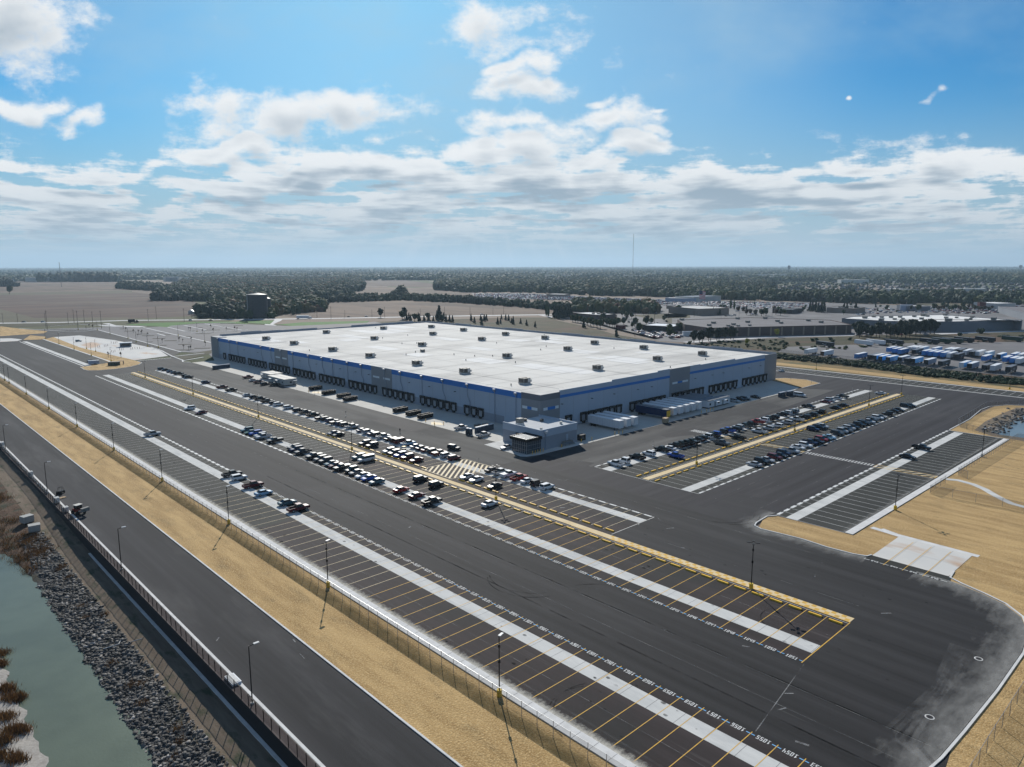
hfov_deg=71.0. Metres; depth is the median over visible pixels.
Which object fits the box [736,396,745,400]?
family car
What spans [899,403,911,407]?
family car
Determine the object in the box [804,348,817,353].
box trailer
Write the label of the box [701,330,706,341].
pine tree
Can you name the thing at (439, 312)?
conifer tree
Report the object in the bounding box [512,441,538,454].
window frame
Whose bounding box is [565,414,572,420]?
dock door
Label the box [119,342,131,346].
guard house
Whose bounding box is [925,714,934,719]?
manhole cover
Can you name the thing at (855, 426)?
family car
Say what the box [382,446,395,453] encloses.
family car
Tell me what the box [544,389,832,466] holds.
front lane
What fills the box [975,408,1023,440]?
basin bank
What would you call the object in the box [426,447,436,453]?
family car
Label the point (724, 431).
off road car
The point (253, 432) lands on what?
family car
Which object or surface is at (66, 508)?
block pallet
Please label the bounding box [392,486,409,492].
saloon car
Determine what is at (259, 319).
highway
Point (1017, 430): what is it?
basin water
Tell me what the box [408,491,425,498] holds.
saloon car
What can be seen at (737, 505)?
asphalt patches
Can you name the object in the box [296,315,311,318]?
lorry
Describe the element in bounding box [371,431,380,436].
family car
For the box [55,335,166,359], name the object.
plaza paving
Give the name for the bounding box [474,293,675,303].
parked cars
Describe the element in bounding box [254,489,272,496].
saloon car
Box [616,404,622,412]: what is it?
dock door
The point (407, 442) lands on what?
pickup truck
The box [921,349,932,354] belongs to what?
box trailer
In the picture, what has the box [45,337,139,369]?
straw island
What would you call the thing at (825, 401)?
saloon car
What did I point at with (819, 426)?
family car
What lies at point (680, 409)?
box trailer
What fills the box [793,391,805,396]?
passenger van
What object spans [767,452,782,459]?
family car
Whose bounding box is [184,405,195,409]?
family car
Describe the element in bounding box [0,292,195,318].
field
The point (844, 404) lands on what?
saloon car
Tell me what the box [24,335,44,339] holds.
straw verge
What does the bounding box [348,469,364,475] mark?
saloon car
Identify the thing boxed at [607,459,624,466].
pickup truck
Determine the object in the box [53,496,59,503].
block pallet
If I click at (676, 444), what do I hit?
pickup truck
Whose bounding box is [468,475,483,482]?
saloon car
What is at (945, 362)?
box trailer
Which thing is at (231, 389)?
pickup truck
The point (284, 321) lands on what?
ground
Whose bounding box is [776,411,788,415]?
family car
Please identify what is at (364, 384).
dock door
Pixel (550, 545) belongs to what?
slab joints
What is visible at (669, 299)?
dealer showroom
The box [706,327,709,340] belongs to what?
pine tree
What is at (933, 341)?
box trailer
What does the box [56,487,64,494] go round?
utility buggy
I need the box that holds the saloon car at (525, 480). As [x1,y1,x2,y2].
[519,477,532,483]
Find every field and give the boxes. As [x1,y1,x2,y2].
[0,282,164,291]
[0,290,131,294]
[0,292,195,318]
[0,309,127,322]
[17,281,79,282]
[285,300,552,317]
[356,286,556,302]
[365,280,432,286]
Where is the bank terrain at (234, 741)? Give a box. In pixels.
[0,451,281,766]
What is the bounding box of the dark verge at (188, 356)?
[0,323,211,359]
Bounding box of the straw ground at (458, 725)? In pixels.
[0,377,1023,766]
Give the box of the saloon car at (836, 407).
[829,405,841,409]
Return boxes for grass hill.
[378,317,1023,378]
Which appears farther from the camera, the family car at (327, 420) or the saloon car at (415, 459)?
the family car at (327, 420)
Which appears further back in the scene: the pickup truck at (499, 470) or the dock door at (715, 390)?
the dock door at (715, 390)
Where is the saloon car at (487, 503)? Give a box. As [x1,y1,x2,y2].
[480,500,497,507]
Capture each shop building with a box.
[573,312,615,318]
[669,305,728,315]
[772,308,797,313]
[787,308,801,312]
[826,306,864,313]
[897,305,930,310]
[900,304,910,310]
[973,302,1015,308]
[977,302,985,305]
[998,306,1023,319]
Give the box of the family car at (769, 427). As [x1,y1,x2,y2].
[762,425,774,430]
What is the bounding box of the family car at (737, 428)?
[730,426,741,431]
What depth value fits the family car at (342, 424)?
278.05 m
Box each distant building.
[166,277,176,281]
[957,288,986,291]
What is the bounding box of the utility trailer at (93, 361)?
[88,360,98,363]
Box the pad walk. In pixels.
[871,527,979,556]
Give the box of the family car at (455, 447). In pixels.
[447,443,460,450]
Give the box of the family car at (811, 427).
[806,425,819,431]
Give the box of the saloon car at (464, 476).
[459,473,474,479]
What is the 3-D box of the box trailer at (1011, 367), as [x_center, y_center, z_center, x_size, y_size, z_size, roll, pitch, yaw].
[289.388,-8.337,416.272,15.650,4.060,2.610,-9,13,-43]
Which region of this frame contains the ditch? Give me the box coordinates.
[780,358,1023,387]
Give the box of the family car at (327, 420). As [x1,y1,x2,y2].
[325,418,333,422]
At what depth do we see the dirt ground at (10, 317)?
847.68 m
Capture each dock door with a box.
[311,372,315,379]
[318,373,322,381]
[327,375,331,383]
[331,376,335,384]
[336,377,340,385]
[340,378,344,386]
[348,380,352,388]
[353,381,357,389]
[357,382,362,390]
[362,383,366,391]
[367,384,371,392]
[372,385,376,393]
[382,387,386,396]
[387,388,391,397]
[392,389,397,398]
[397,390,402,399]
[403,392,408,401]
[408,393,414,402]
[419,395,425,404]
[425,396,430,406]
[431,398,437,407]
[437,399,443,409]
[444,400,449,410]
[450,402,456,412]
[463,405,469,415]
[470,406,476,416]
[477,408,483,418]
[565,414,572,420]
[580,411,586,422]
[609,405,615,411]
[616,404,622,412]
[629,401,635,411]
[699,387,703,393]
[708,385,713,393]
[713,384,718,392]
[718,383,723,391]
[723,382,728,390]
[728,381,732,389]
[733,380,737,388]
[742,378,746,386]
[746,377,750,385]
[751,376,754,384]
[755,375,759,383]
[759,374,763,382]
[763,373,767,381]
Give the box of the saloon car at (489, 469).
[484,466,497,472]
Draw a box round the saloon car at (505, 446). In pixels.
[500,444,511,449]
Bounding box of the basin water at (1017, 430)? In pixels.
[995,415,1023,437]
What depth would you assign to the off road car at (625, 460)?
225.95 m
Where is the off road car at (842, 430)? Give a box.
[836,427,848,433]
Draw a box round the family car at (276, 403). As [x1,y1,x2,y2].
[273,402,283,405]
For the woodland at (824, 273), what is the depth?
4976.47 m
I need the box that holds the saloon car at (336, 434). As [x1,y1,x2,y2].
[332,432,344,436]
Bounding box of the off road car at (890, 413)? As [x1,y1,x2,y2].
[881,411,893,415]
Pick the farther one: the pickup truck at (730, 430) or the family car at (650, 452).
the pickup truck at (730, 430)
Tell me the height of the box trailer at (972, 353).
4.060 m
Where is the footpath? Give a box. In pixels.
[946,478,1023,507]
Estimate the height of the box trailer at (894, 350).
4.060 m
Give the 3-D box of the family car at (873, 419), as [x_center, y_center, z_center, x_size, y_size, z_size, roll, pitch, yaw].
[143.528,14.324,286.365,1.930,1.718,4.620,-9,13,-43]
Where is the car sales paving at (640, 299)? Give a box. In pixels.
[472,293,848,305]
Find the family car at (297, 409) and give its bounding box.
[292,407,302,411]
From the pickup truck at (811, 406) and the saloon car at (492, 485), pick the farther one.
the pickup truck at (811, 406)
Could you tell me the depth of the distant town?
2998.82 m
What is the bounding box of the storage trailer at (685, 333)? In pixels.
[682,331,697,335]
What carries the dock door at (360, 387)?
in the warehouse
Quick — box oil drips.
[107,406,926,702]
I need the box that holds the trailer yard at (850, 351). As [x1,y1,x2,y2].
[778,342,1023,376]
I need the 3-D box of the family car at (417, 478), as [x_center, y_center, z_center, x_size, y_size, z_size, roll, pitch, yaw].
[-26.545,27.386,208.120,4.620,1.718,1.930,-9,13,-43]
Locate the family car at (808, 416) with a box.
[799,414,811,418]
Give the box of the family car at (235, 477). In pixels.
[230,473,247,480]
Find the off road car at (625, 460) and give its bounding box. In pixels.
[617,456,630,463]
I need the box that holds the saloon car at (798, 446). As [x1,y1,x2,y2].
[790,444,805,449]
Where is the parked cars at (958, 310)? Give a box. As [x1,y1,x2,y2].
[855,305,1023,314]
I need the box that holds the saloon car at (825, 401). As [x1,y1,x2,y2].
[820,399,831,403]
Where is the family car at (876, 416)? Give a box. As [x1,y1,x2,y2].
[871,414,883,419]
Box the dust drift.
[0,373,643,766]
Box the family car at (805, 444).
[798,441,812,447]
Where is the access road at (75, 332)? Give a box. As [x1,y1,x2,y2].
[0,329,179,356]
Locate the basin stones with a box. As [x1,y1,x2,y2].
[981,407,1023,433]
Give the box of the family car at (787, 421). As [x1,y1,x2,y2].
[780,419,793,424]
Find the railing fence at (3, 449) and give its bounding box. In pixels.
[0,443,318,766]
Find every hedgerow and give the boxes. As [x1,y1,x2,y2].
[327,292,572,309]
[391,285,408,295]
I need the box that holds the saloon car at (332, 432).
[327,430,339,435]
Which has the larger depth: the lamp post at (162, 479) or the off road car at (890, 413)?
the off road car at (890, 413)
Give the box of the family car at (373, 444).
[365,441,378,447]
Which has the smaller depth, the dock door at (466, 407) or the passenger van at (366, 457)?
the passenger van at (366, 457)
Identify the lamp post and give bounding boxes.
[117,526,125,569]
[159,449,163,481]
[226,485,230,523]
[248,641,259,704]
[325,539,329,587]
[347,422,352,449]
[497,632,503,697]
[695,434,701,464]
[747,540,759,588]
[894,473,903,509]
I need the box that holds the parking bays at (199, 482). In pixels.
[0,340,1023,533]
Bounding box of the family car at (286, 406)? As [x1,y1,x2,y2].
[283,405,293,408]
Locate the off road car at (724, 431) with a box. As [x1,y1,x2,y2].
[717,428,728,434]
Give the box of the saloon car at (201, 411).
[195,410,207,413]
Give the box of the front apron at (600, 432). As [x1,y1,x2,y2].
[577,381,798,443]
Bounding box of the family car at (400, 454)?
[393,450,406,457]
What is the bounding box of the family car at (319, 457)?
[313,454,327,461]
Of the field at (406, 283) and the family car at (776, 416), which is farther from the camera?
the field at (406, 283)
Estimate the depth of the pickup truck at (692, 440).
250.43 m
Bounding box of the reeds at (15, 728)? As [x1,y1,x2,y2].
[0,647,36,766]
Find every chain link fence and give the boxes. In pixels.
[6,379,625,766]
[781,349,1015,375]
[930,476,1021,504]
[958,400,1013,435]
[958,436,1016,478]
[969,683,1022,766]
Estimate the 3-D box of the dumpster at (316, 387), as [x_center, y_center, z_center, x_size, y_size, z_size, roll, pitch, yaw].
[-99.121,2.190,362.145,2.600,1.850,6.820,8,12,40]
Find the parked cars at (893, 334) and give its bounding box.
[855,331,928,335]
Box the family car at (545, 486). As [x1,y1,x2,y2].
[539,482,554,490]
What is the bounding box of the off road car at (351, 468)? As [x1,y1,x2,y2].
[344,465,358,472]
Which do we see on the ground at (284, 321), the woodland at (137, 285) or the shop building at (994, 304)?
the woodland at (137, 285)
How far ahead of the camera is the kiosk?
706.45 m
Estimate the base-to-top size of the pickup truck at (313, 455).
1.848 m
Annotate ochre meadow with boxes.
[776,358,1023,391]
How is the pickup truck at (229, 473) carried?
on the parking bays at (199, 482)
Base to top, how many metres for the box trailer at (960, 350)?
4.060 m
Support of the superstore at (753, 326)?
on the retail paving at (806, 314)
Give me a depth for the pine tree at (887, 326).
619.54 m
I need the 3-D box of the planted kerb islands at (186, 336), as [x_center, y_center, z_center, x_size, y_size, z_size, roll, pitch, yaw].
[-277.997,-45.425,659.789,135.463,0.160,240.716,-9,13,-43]
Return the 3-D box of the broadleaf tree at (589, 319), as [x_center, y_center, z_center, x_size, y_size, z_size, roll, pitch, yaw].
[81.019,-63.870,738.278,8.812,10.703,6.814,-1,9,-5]
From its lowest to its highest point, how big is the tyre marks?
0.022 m
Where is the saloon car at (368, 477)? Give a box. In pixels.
[360,474,376,480]
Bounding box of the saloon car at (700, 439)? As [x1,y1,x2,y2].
[694,437,705,441]
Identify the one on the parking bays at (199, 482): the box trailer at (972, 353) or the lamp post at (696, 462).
the lamp post at (696, 462)
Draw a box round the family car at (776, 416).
[769,414,779,418]
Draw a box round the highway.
[0,314,549,323]
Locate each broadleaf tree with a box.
[6,286,12,293]
[399,311,405,319]
[587,316,593,325]
[596,319,603,328]
[611,318,617,327]
[633,317,638,326]
[636,323,642,332]
[643,317,649,323]
[666,328,673,334]
[676,322,682,329]
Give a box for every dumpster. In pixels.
[308,385,322,389]
[321,389,335,394]
[336,392,350,397]
[343,395,357,401]
[392,406,407,412]
[405,409,420,415]
[417,412,432,418]
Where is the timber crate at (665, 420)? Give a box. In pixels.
[662,417,668,423]
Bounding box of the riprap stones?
[18,532,233,766]
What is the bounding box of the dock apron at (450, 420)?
[192,357,502,441]
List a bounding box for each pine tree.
[377,308,383,316]
[689,330,697,342]
[697,331,703,342]
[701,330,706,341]
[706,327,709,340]
[709,327,713,340]
[714,328,721,340]
[722,327,729,336]
[728,326,734,338]
[732,327,737,338]
[852,321,860,335]
[855,323,865,337]
[864,323,869,332]
[867,325,876,335]
[875,322,886,337]
[884,323,890,336]
[887,324,895,337]
[895,325,901,337]
[902,322,911,337]
[908,323,916,336]
[913,319,922,334]
[922,319,931,332]
[928,318,934,333]
[932,320,940,333]
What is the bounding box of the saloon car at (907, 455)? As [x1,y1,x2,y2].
[899,453,915,459]
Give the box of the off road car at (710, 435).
[703,432,713,438]
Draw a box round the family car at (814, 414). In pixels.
[806,412,818,416]
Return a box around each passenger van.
[357,453,374,462]
[393,437,407,443]
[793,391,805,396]
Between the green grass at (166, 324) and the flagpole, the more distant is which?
the flagpole
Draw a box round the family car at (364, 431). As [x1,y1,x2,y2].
[361,429,373,433]
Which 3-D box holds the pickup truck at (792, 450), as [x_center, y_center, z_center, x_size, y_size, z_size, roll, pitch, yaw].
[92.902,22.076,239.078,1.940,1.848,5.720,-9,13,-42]
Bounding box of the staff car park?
[59,322,377,355]
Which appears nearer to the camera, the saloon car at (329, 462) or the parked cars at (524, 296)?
the saloon car at (329, 462)
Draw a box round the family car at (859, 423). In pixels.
[852,421,865,426]
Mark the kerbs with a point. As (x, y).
(506, 691)
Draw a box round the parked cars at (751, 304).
[661,301,820,307]
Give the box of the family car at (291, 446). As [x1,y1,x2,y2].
[287,443,300,449]
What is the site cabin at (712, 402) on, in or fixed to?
on the front apron at (600, 432)
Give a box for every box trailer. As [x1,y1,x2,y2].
[588,414,623,429]
[595,412,630,428]
[602,411,637,426]
[635,404,670,418]
[642,402,676,414]
[649,401,683,414]
[655,400,689,412]
[662,398,695,411]
[668,397,701,410]
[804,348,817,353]
[816,341,834,347]
[820,349,833,355]
[854,339,873,345]
[854,352,867,358]
[866,339,885,345]
[867,353,879,359]
[872,353,885,359]
[878,354,891,360]
[884,339,903,345]
[886,346,897,352]
[886,355,898,362]
[891,347,903,352]
[897,348,908,353]
[897,355,910,362]
[904,356,916,362]
[910,356,923,363]
[912,348,923,353]
[919,338,939,344]
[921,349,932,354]
[924,357,936,364]
[927,349,938,355]
[931,337,951,343]
[931,346,941,349]
[933,350,944,357]
[938,359,950,366]
[940,351,951,357]
[941,337,963,343]
[946,351,957,357]
[953,352,964,358]
[954,336,974,342]
[956,348,966,352]
[959,360,971,367]
[963,349,973,354]
[967,361,979,369]
[968,350,977,355]
[975,336,995,342]
[975,349,985,356]
[981,354,992,360]
[981,363,993,369]
[984,350,994,356]
[990,363,1001,370]
[996,352,1006,358]
[1001,336,1023,341]
[1002,355,1012,362]
[1005,364,1016,373]
[1009,356,1020,362]
[1015,356,1023,363]
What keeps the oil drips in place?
on the parking bays at (199, 482)
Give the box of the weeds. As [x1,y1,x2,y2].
[17,531,191,764]
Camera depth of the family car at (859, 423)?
277.75 m
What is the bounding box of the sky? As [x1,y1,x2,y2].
[0,0,1023,267]
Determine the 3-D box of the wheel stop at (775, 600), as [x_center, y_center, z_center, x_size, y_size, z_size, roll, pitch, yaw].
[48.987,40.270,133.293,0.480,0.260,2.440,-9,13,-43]
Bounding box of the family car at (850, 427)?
[843,424,855,429]
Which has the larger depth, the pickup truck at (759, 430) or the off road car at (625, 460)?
the pickup truck at (759, 430)
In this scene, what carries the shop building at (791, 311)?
on the retail paving at (806, 314)
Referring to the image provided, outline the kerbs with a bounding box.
[0,323,1023,766]
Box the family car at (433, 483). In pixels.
[428,480,443,487]
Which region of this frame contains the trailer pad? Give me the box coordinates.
[873,537,971,575]
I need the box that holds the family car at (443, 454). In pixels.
[439,452,452,457]
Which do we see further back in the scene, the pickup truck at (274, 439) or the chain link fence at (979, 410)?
the chain link fence at (979, 410)
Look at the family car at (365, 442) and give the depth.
249.53 m
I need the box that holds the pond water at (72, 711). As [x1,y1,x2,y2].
[0,554,157,766]
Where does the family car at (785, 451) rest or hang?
on the parking bays at (199, 482)
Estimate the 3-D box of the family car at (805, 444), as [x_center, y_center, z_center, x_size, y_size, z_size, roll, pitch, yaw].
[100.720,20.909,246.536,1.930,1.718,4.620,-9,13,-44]
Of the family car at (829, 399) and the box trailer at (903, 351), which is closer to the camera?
the family car at (829, 399)
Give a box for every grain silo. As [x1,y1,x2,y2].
[246,293,267,317]
[267,297,270,306]
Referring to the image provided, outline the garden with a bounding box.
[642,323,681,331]
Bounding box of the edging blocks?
[2,446,47,492]
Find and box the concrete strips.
[0,341,1022,766]
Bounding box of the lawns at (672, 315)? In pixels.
[634,303,967,322]
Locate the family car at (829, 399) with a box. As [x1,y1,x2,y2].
[824,397,835,401]
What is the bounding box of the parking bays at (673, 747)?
[255,443,847,766]
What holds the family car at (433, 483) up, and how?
on the parking bays at (673, 747)
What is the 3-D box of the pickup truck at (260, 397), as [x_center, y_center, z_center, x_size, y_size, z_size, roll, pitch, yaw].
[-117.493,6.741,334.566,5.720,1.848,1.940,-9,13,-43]
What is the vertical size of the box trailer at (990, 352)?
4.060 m
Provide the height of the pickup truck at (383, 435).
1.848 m
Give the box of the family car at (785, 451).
[776,448,790,454]
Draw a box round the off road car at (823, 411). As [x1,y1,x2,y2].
[815,409,826,413]
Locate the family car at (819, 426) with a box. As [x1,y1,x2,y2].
[812,423,825,429]
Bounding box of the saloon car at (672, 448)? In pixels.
[665,445,676,450]
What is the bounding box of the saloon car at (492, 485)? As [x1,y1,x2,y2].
[487,482,502,488]
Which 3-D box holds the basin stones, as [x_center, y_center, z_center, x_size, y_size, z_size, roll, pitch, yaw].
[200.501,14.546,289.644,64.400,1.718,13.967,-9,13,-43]
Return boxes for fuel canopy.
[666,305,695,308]
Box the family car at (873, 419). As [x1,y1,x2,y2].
[865,416,878,421]
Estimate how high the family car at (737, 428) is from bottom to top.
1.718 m
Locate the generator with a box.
[577,433,585,440]
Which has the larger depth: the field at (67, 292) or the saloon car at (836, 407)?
the field at (67, 292)
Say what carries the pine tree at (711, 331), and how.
on the ground at (284, 321)
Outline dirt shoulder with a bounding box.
[0,326,46,335]
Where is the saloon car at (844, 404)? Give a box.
[837,403,848,406]
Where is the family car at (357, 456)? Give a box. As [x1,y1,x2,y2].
[351,452,365,459]
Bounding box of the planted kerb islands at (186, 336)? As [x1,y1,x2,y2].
[142,323,242,348]
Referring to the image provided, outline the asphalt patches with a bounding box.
[372,401,781,520]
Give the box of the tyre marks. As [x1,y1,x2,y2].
[286,485,923,745]
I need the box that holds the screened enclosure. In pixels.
[108,361,119,365]
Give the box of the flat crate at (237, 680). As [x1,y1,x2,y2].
[224,673,241,686]
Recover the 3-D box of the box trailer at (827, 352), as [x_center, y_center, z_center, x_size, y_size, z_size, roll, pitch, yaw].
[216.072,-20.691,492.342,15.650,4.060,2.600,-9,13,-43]
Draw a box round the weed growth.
[0,382,580,766]
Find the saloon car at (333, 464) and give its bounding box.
[328,461,341,467]
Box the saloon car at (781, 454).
[774,452,787,457]
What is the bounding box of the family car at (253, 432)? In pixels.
[249,429,261,435]
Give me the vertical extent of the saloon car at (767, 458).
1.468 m
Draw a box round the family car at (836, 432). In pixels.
[830,429,843,435]
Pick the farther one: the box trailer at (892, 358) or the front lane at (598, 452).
the box trailer at (892, 358)
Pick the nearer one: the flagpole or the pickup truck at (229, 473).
the pickup truck at (229, 473)
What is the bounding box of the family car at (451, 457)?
[447,454,460,460]
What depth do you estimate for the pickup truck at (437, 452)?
235.43 m
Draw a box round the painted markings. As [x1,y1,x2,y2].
[0,342,1021,766]
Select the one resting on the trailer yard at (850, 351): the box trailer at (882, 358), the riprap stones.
the box trailer at (882, 358)
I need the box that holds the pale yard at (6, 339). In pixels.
[0,338,21,341]
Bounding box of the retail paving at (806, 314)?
[565,302,1023,342]
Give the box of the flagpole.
[699,290,705,298]
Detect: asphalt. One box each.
[0,339,1023,766]
[520,367,1023,534]
[860,555,950,582]
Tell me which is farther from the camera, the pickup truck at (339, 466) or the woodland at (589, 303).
the woodland at (589, 303)
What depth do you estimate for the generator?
255.44 m
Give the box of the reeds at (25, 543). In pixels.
[0,478,60,575]
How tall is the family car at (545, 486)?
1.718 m
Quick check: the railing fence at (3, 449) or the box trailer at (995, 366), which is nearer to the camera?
the railing fence at (3, 449)
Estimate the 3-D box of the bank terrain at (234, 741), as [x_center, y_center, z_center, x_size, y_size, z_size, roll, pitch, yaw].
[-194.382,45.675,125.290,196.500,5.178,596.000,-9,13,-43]
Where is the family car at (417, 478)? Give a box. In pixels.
[412,474,427,482]
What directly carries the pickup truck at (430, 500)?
on the parking bays at (673, 747)
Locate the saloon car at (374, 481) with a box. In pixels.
[368,477,384,484]
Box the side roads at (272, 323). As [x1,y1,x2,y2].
[103,313,1023,342]
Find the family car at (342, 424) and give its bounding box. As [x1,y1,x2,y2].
[339,422,348,426]
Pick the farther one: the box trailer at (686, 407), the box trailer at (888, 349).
the box trailer at (888, 349)
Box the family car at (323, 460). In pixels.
[318,456,332,463]
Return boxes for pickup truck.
[143,430,160,436]
[216,384,227,388]
[221,469,242,477]
[225,387,237,391]
[242,480,263,488]
[253,396,265,399]
[255,433,271,439]
[260,398,273,402]
[266,437,283,442]
[286,502,309,512]
[294,448,311,454]
[298,409,311,414]
[305,411,319,416]
[305,452,323,458]
[329,419,343,424]
[332,463,350,470]
[344,423,359,428]
[375,433,390,438]
[400,439,415,445]
[421,496,442,505]
[431,449,447,455]
[454,424,467,429]
[476,431,490,437]
[491,467,507,475]
[499,470,516,477]
[510,473,527,481]
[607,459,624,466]
[629,452,645,459]
[654,445,670,451]
[667,451,684,458]
[668,441,684,448]
[677,440,689,445]
[684,439,694,445]
[689,438,699,443]
[704,431,720,437]
[713,439,729,445]
[720,427,735,432]
[730,433,746,439]
[739,422,752,427]
[747,420,758,426]
[751,418,764,423]
[751,427,766,433]
[761,415,775,420]
[782,446,799,453]
[789,416,804,421]
[800,438,818,444]
[801,403,815,408]
[810,438,824,444]
[836,394,848,397]
[861,418,875,423]
[911,443,931,450]
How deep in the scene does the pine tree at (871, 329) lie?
610.11 m
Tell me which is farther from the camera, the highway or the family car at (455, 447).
the highway
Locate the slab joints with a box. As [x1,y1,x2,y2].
[96,381,958,766]
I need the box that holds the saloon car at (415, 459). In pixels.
[409,456,423,462]
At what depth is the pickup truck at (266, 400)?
327.77 m
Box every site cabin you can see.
[261,371,282,378]
[267,374,296,385]
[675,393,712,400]
[701,395,729,408]
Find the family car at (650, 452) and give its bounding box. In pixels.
[642,450,655,456]
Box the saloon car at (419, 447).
[415,445,428,450]
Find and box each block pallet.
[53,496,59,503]
[62,506,68,512]
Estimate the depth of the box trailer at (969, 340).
576.79 m
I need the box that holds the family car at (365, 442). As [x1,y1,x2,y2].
[358,439,371,445]
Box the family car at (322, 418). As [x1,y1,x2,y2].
[320,416,330,420]
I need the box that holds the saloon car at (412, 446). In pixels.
[409,443,420,448]
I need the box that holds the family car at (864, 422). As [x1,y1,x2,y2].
[857,419,870,424]
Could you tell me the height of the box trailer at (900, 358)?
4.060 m
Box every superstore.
[677,317,851,336]
[842,313,1021,331]
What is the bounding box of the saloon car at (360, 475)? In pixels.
[354,472,370,478]
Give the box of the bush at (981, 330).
[976,328,984,333]
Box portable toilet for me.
[468,428,472,434]
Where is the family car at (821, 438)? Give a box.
[814,435,828,440]
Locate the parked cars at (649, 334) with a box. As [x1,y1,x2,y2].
[635,329,683,337]
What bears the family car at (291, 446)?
on the parking bays at (199, 482)
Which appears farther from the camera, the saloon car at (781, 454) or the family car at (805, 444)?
the family car at (805, 444)
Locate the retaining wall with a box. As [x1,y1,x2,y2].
[0,441,325,766]
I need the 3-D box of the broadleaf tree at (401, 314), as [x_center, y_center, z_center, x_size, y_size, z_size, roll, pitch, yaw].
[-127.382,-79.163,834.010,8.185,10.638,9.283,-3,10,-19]
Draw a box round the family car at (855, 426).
[847,423,859,428]
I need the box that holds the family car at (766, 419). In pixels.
[759,417,769,421]
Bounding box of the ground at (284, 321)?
[0,267,1022,526]
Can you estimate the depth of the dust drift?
123.04 m
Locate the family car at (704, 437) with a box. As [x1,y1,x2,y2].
[695,434,707,439]
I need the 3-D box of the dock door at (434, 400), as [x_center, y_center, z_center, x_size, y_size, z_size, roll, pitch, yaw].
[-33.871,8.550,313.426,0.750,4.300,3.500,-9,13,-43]
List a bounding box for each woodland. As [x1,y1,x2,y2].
[0,266,1023,283]
[0,276,20,286]
[35,271,122,281]
[114,280,171,290]
[149,284,215,300]
[171,273,366,312]
[193,301,252,318]
[265,296,328,317]
[300,283,365,298]
[432,276,523,292]
[508,276,818,300]
[569,295,661,313]
[768,287,1023,304]
[775,280,1023,291]
[891,271,1023,282]
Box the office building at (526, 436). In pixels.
[503,414,576,454]
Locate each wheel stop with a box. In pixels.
[769,597,782,603]
[788,604,801,609]
[808,611,821,616]
[828,618,842,624]
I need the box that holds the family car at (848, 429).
[841,426,852,432]
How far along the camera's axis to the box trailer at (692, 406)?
305.38 m
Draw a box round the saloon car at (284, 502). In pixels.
[277,498,296,506]
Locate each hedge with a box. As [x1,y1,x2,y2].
[700,334,1023,350]
[777,353,1023,384]
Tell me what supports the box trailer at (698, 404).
on the front apron at (600, 432)
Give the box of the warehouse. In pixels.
[211,321,776,423]
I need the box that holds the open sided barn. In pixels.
[546,294,569,296]
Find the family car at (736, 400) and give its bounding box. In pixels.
[730,398,740,402]
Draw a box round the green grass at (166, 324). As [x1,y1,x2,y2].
[128,320,368,326]
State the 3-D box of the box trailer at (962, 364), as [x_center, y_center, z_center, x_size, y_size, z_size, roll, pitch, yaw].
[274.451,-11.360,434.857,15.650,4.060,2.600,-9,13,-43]
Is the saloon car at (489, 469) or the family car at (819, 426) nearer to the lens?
the saloon car at (489, 469)
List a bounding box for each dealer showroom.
[665,297,695,301]
[675,295,720,301]
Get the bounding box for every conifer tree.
[435,305,443,320]
[557,306,561,318]
[809,302,814,311]
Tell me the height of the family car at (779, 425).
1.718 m
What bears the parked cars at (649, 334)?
on the retail paving at (806, 314)
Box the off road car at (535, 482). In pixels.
[529,479,543,486]
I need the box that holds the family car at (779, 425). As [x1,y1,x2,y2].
[771,422,783,427]
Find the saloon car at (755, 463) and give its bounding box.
[746,461,761,466]
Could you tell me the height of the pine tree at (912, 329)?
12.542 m
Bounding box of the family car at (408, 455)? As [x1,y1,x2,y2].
[400,452,414,459]
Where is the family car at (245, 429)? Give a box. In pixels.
[240,426,253,431]
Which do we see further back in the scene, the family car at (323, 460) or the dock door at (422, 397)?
the dock door at (422, 397)
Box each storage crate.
[19,513,33,523]
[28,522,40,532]
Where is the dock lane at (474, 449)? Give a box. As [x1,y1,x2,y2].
[163,364,542,466]
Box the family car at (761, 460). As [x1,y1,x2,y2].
[753,456,769,464]
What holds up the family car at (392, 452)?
on the parking bays at (673, 747)
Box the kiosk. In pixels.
[617,324,625,328]
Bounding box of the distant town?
[13,268,1022,282]
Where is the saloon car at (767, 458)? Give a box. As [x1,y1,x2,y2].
[761,456,774,461]
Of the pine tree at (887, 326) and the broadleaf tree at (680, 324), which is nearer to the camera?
the pine tree at (887, 326)
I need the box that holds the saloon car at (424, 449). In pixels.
[420,447,429,452]
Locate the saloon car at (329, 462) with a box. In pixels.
[324,460,339,465]
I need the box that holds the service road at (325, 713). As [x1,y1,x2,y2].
[0,405,458,766]
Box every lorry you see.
[128,319,138,322]
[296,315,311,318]
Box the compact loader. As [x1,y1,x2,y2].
[71,503,89,515]
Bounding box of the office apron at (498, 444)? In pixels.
[484,440,582,456]
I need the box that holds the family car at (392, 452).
[387,448,400,455]
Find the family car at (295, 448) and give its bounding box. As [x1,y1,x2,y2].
[289,445,303,451]
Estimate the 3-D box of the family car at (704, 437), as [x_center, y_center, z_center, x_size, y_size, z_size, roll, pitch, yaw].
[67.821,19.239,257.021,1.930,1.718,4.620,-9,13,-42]
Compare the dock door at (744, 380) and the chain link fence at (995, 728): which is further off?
the dock door at (744, 380)

